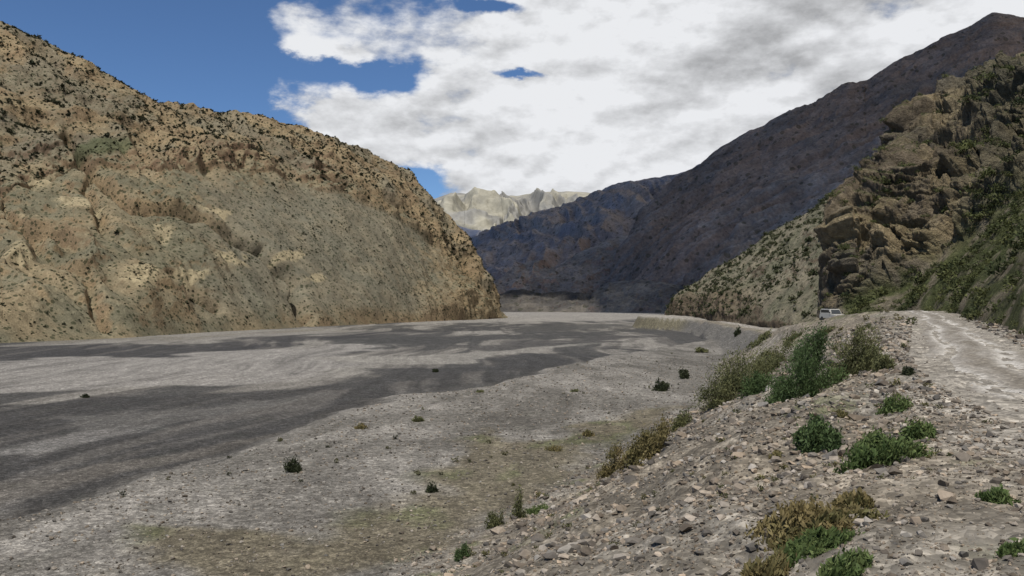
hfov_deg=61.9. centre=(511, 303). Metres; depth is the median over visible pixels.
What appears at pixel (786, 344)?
shrub
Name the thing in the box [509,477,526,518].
shrub
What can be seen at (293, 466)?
shrub
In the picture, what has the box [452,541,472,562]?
shrub
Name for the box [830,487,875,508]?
weeds
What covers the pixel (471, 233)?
distant hill
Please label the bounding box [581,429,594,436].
shrub
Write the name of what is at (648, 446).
shrub
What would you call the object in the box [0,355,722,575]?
riverbed cobbles
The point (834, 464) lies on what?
grass tufts
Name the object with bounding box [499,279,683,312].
river terrace
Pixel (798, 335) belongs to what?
shrub
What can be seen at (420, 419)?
weeds
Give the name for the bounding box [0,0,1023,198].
sky
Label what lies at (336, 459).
riverbed tufts
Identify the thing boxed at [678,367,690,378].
shrub
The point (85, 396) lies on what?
shrub
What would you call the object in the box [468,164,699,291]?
mountain
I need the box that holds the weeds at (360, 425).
[354,423,369,428]
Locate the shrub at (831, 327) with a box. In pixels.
[821,323,837,335]
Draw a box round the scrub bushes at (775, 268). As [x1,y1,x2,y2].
[665,192,831,318]
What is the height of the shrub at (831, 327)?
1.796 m
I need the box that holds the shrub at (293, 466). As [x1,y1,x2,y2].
[283,456,301,472]
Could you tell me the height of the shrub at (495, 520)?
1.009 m
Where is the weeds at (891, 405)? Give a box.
[872,393,913,414]
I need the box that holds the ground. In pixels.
[0,311,1023,575]
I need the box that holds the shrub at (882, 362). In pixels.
[866,351,896,372]
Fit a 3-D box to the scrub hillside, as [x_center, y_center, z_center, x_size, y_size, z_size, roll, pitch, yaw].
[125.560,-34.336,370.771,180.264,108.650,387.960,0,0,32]
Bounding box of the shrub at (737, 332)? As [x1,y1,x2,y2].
[733,325,740,336]
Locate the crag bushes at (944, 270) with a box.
[813,50,1023,334]
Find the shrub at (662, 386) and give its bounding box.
[651,377,671,391]
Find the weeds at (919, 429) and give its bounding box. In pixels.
[894,416,938,440]
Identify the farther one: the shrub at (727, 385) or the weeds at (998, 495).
the shrub at (727, 385)
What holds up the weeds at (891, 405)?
on the ground
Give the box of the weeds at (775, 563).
[738,544,798,575]
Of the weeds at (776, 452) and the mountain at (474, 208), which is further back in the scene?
the mountain at (474, 208)
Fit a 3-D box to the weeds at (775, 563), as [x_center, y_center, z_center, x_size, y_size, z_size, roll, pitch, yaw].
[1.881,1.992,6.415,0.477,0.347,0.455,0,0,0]
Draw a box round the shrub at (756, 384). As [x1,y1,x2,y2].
[738,369,774,398]
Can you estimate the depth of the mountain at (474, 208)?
6607.78 m
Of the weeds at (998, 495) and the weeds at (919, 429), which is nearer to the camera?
the weeds at (998, 495)
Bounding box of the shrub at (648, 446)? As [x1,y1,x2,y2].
[613,413,678,473]
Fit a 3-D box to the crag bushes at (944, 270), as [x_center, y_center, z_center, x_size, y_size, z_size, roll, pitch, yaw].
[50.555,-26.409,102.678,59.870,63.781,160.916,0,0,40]
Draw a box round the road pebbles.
[874,324,1023,447]
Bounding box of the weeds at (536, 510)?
[526,501,550,514]
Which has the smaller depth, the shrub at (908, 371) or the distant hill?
the shrub at (908, 371)
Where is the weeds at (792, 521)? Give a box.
[743,494,889,551]
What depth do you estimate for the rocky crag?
135.93 m
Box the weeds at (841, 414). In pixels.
[831,409,850,419]
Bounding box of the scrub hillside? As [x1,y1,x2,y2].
[665,199,826,327]
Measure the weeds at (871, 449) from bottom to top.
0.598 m
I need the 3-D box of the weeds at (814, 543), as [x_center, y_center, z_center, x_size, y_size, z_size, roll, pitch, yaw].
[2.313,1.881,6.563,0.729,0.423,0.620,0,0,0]
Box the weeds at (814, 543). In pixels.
[777,525,865,570]
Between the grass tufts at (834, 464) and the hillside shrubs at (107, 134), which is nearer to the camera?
the grass tufts at (834, 464)
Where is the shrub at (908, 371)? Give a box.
[900,364,915,375]
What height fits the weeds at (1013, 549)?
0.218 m
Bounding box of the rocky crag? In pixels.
[813,52,1023,331]
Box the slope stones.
[383,315,1023,575]
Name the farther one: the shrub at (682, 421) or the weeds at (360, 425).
the weeds at (360, 425)
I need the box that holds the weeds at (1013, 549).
[993,537,1023,558]
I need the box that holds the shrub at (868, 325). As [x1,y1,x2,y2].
[857,322,872,331]
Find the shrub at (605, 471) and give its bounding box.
[590,441,628,482]
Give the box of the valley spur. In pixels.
[494,234,628,293]
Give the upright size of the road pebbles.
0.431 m
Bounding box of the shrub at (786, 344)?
[748,330,799,373]
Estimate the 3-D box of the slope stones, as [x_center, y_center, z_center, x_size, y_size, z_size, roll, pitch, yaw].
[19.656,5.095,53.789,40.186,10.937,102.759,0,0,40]
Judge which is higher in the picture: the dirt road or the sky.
the sky
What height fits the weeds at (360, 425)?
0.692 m
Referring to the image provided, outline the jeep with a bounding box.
[819,309,843,319]
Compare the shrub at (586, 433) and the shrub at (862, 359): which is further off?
the shrub at (586, 433)
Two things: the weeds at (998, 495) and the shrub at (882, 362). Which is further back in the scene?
the shrub at (882, 362)
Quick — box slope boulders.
[401,321,1023,575]
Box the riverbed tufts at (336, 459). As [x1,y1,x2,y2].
[118,351,714,497]
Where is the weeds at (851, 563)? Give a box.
[816,544,874,575]
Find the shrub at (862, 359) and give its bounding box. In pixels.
[824,313,893,377]
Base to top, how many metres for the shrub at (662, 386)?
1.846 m
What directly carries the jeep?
on the dirt road
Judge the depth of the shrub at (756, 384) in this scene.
26.02 m
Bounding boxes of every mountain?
[0,21,507,342]
[435,187,589,230]
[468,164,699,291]
[604,12,1023,289]
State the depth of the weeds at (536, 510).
41.57 m
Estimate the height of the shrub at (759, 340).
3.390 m
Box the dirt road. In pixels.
[661,310,1023,398]
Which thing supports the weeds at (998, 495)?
on the ground
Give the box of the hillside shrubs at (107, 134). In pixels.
[0,21,500,339]
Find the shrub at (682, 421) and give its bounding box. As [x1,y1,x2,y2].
[669,412,691,432]
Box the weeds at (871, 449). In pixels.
[824,425,938,474]
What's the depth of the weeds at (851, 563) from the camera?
5.82 m
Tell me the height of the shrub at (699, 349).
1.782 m
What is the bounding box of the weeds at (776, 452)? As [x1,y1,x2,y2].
[768,449,784,459]
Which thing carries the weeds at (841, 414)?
on the ground
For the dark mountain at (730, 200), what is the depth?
1330.07 m
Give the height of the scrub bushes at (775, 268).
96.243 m
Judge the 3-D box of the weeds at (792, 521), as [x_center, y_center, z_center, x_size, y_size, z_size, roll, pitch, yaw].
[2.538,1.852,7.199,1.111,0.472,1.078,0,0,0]
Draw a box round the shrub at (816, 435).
[791,410,845,453]
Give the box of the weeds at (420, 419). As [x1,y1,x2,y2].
[411,415,424,421]
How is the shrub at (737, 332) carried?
on the ground
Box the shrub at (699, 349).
[694,346,708,352]
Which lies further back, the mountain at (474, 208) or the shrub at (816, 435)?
the mountain at (474, 208)
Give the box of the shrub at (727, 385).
[690,337,784,417]
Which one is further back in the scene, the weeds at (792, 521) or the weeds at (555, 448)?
the weeds at (555, 448)
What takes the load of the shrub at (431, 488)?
on the ground
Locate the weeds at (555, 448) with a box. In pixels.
[544,445,564,451]
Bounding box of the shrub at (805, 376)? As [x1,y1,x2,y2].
[762,320,849,403]
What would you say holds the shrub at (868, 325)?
on the ground
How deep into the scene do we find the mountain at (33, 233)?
430.89 m
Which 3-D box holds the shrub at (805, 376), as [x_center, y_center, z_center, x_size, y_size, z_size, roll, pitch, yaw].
[7.426,1.656,21.800,2.056,2.480,2.088,0,0,33]
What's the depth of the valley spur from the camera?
1503.47 m
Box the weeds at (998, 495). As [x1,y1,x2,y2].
[974,484,1021,505]
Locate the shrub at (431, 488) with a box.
[425,482,438,492]
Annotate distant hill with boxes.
[457,225,480,236]
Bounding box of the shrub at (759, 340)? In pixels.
[746,327,773,348]
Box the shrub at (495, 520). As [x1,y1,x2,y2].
[484,508,507,528]
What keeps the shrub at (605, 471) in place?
on the ground
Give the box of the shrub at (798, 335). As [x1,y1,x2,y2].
[782,328,805,341]
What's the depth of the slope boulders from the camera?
11.56 m
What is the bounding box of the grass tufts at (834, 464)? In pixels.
[460,309,991,575]
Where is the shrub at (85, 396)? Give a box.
[80,394,89,397]

